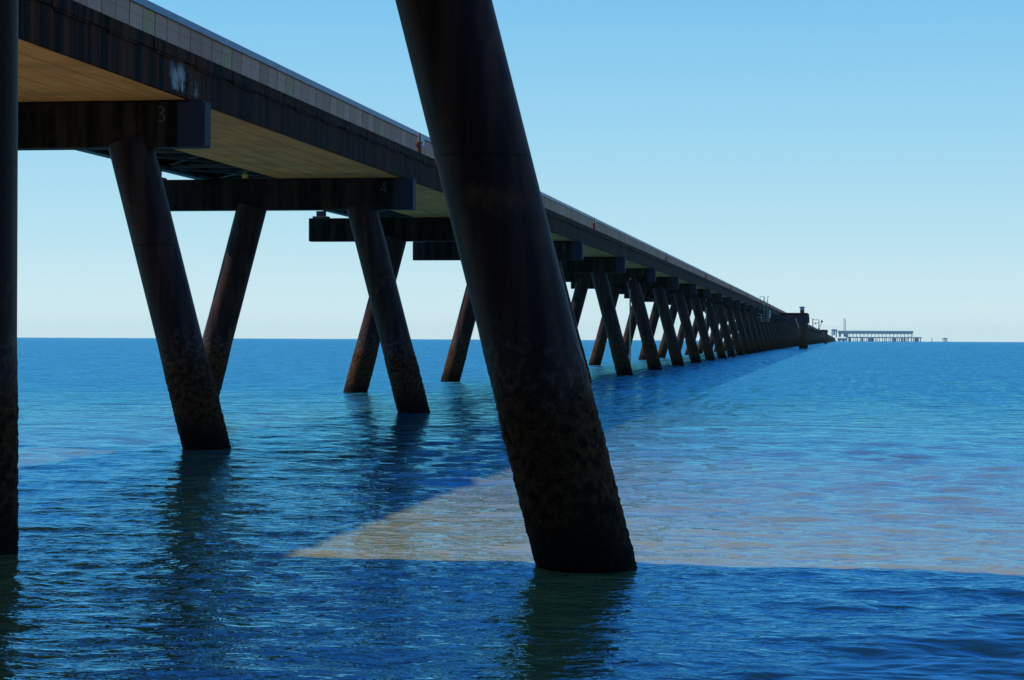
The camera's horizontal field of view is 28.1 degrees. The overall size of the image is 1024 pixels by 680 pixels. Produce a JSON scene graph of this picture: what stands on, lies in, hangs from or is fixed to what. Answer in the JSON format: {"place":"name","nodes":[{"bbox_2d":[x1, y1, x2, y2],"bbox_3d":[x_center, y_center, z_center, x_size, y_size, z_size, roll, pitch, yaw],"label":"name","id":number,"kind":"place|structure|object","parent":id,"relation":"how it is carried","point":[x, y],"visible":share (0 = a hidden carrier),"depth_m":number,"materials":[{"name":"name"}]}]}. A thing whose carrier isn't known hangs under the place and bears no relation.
{"place":"outdoors","nodes":[
{"label":"outdoors","id":0,"kind":"place"},
{"bbox_2d":[0,337,1023,679],"bbox_3d":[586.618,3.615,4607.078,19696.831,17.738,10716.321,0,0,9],"label":"sea","id":1,"kind":"structure","parent":0,"point":[840,511],"depth_m":24.52,"materials":[{"name":"liquid"}]},
{"bbox_2d":[18,100,230,450],"bbox_3d":[-9.777,-0.454,41.269,9.323,8.633,0.972,0,0,9],"label":"pile bent","id":2,"kind":"object","parent":1,"relation":"in","point":[131,136],"visible":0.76,"depth_m":40.50,"materials":[{"name":"paint"}]},
{"bbox_2d":[18,0,835,338],"bbox_3d":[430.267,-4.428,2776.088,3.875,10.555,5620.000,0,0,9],"label":"jetty road deck","id":3,"kind":"structure","parent":2,"relation":"on","point":[70,50],"depth_m":44.84,"materials":[{"name":"concrete"}]},
{"bbox_2d":[416,134,424,152],"bbox_3d":[-2.805,-6.027,63.182,0.193,0.620,1.060,0,0,9],"label":"fire hydrant","id":4,"kind":"object","parent":3,"relation":"on","point":[420,142],"visible":0.88,"depth_m":62.90,"materials":[{"name":"red metal"}]},
{"bbox_2d":[758,296,770,321],"bbox_3d":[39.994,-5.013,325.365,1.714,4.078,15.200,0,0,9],"label":"access ladder","id":5,"kind":"object","parent":3,"relation":"attached to","point":[768,316],"visible":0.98,"depth_m":331.58,"materials":[{"name":"grey metal"}]},
{"bbox_2d":[163,178,429,412],"bbox_3d":[-6.611,-0.480,61.017,9.323,8.633,0.972,0,0,9],"label":"pile bent","id":6,"kind":"object","parent":1,"relation":"in","point":[251,202],"visible":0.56,"depth_m":60.63,"materials":[{"name":"paint"}]},
{"bbox_2d":[242,173,248,178],"bbox_3d":[-7.955,-4.896,61.103,0.180,0.170,0.140,0,0,9],"label":"junction box","id":7,"kind":"object","parent":6,"relation":"on","point":[245,176],"visible":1,"depth_m":61.04,"materials":[{"name":"yellow paint"}]},
{"bbox_2d":[73,0,829,335],"bbox_3d":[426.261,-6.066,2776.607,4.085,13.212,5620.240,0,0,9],"label":"conveyor gallery","id":8,"kind":"object","parent":6,"relation":"on","point":[147,16],"visible":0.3,"depth_m":62.30,"materials":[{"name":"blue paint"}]},
{"bbox_2d":[0,0,637,573],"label":"pile bent","id":9,"kind":"object","parent":1,"relation":"in","point":[560,464],"visible":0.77,"depth_m":19.90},
{"bbox_2d":[309,217,455,392],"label":"pile bent","id":10,"kind":"object","parent":1,"relation":"in","point":[399,233],"visible":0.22,"depth_m":80.72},
{"bbox_2d":[413,241,591,382],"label":"pile bent","id":11,"kind":"object","parent":1,"relation":"in","point":[463,331],"visible":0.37,"depth_m":100.49,"materials":[{"name":"paint"}]},
{"bbox_2d":[560,257,632,374],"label":"pile bent","id":12,"kind":"object","parent":1,"relation":"in","point":[598,268],"visible":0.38,"depth_m":119.48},
{"bbox_2d":[564,268,661,369],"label":"pile bent","id":13,"kind":"object","parent":1,"relation":"in","point":[632,278],"visible":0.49,"depth_m":139.33,"materials":[{"name":"paint"}]},
{"bbox_2d":[571,277,684,365],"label":"pile bent","id":14,"kind":"object","parent":1,"relation":"in","point":[659,285],"visible":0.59,"depth_m":159.09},
{"bbox_2d":[620,284,701,362],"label":"pile bent","id":15,"kind":"object","parent":1,"relation":"in","point":[687,328],"visible":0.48,"depth_m":178.77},
{"bbox_2d":[624,289,714,359],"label":"pile bent","id":16,"kind":"object","parent":1,"relation":"in","point":[700,322],"visible":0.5,"depth_m":198.54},
{"bbox_2d":[644,293,726,357],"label":"pile bent","id":17,"kind":"object","parent":1,"relation":"in","point":[714,328],"visible":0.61,"depth_m":218.29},
{"bbox_2d":[668,297,735,356],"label":"pile bent","id":18,"kind":"object","parent":1,"relation":"in","point":[729,346],"visible":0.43,"depth_m":237.99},
{"bbox_2d":[684,300,743,354],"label":"pile bent","id":19,"kind":"object","parent":1,"relation":"in","point":[733,328],"visible":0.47,"depth_m":257.72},
{"bbox_2d":[692,303,750,353],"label":"pile bent","id":20,"kind":"object","parent":1,"relation":"in","point":[741,331],"visible":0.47,"depth_m":277.46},
{"bbox_2d":[704,305,756,352],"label":"pile bent","id":21,"kind":"object","parent":1,"relation":"in","point":[748,332],"visible":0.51,"depth_m":297.19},
{"bbox_2d":[705,307,761,351],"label":"pile bent","id":22,"kind":"object","parent":1,"relation":"in","point":[754,331],"visible":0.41,"depth_m":316.93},
{"bbox_2d":[715,309,766,350],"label":"pile bent","id":23,"kind":"object","parent":1,"relation":"in","point":[758,330],"visible":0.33,"depth_m":336.67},
{"bbox_2d":[731,311,770,350],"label":"pile bent","id":24,"kind":"object","parent":1,"relation":"in","point":[764,334],"visible":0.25,"depth_m":356.39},
{"bbox_2d":[734,312,773,349],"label":"pile bent","id":25,"kind":"object","parent":1,"relation":"in","point":[768,334],"visible":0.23,"depth_m":376.13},
{"bbox_2d":[741,314,777,348],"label":"pile bent","id":26,"kind":"object","parent":1,"relation":"in","point":[772,333],"visible":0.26,"depth_m":395.88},
{"bbox_2d":[770,315,780,348],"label":"pile bent","id":27,"kind":"object","parent":1,"relation":"in","point":[774,331],"visible":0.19,"depth_m":415.64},
{"bbox_2d":[773,316,782,348],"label":"pile bent","id":28,"kind":"object","parent":1,"relation":"in","point":[778,334],"visible":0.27,"depth_m":435.38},
{"bbox_2d":[776,320,785,347],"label":"pile bent","id":29,"kind":"object","parent":1,"relation":"in","point":[781,335],"visible":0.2,"depth_m":455.12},
{"bbox_2d":[779,321,787,347],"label":"pile bent","id":30,"kind":"object","parent":1,"relation":"in","point":[783,334],"visible":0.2,"depth_m":474.86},
{"bbox_2d":[781,322,789,346],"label":"pile bent","id":31,"kind":"object","parent":1,"relation":"in","point":[786,337],"visible":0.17,"depth_m":494.61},
{"bbox_2d":[784,323,791,346],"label":"pile bent","id":32,"kind":"object","parent":1,"relation":"in","point":[787,334],"visible":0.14,"depth_m":514.36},
{"bbox_2d":[786,323,793,346],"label":"pile bent","id":33,"kind":"object","parent":1,"relation":"in","point":[789,333],"visible":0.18,"depth_m":534.12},
{"bbox_2d":[788,323,795,346],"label":"pile bent","id":34,"kind":"object","parent":1,"relation":"in","point":[791,333],"visible":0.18,"depth_m":553.88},
{"bbox_2d":[790,323,796,345],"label":"pile bent","id":35,"kind":"object","parent":1,"relation":"in","point":[793,334],"visible":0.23,"depth_m":573.62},
{"bbox_2d":[780,313,808,348],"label":"passing bay","id":36,"kind":"object","parent":1,"relation":"in","point":[802,319],"visible":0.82,"depth_m":435.43,"materials":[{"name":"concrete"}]},
{"bbox_2d":[792,323,797,345],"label":"pile bent","id":37,"kind":"object","parent":1,"relation":"in","point":[794,333],"visible":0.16,"depth_m":593.38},
{"bbox_2d":[817,330,827,343],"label":"passing bay","id":38,"kind":"object","parent":1,"relation":"in","point":[825,332],"visible":0.77,"depth_m":1116.64,"materials":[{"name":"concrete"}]},
{"bbox_2d":[838,337,921,341],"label":"offshore wharf","id":39,"kind":"structure","parent":1,"relation":"in","point":[903,339],"depth_m":5502.43,"materials":[{"name":"grey metal"}]},
{"bbox_2d":[838,331,912,336],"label":"wharf shed","id":40,"kind":"structure","parent":39,"relation":"on","point":[845,333],"depth_m":5508.02,"materials":[{"name":"grey metal"}]},
{"bbox_2d":[17,0,1023,341],"label":"sky","id":41,"kind":"structure","parent":0,"point":[861,162],"materials":[{"name":"blue"}]},
{"bbox_2d":[831,329,836,336],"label":"gantry","id":42,"kind":"object","parent":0,"point":[833,331],"visible":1,"depth_m":2468.60,"materials":[{"name":"grey metal"}]}
]}

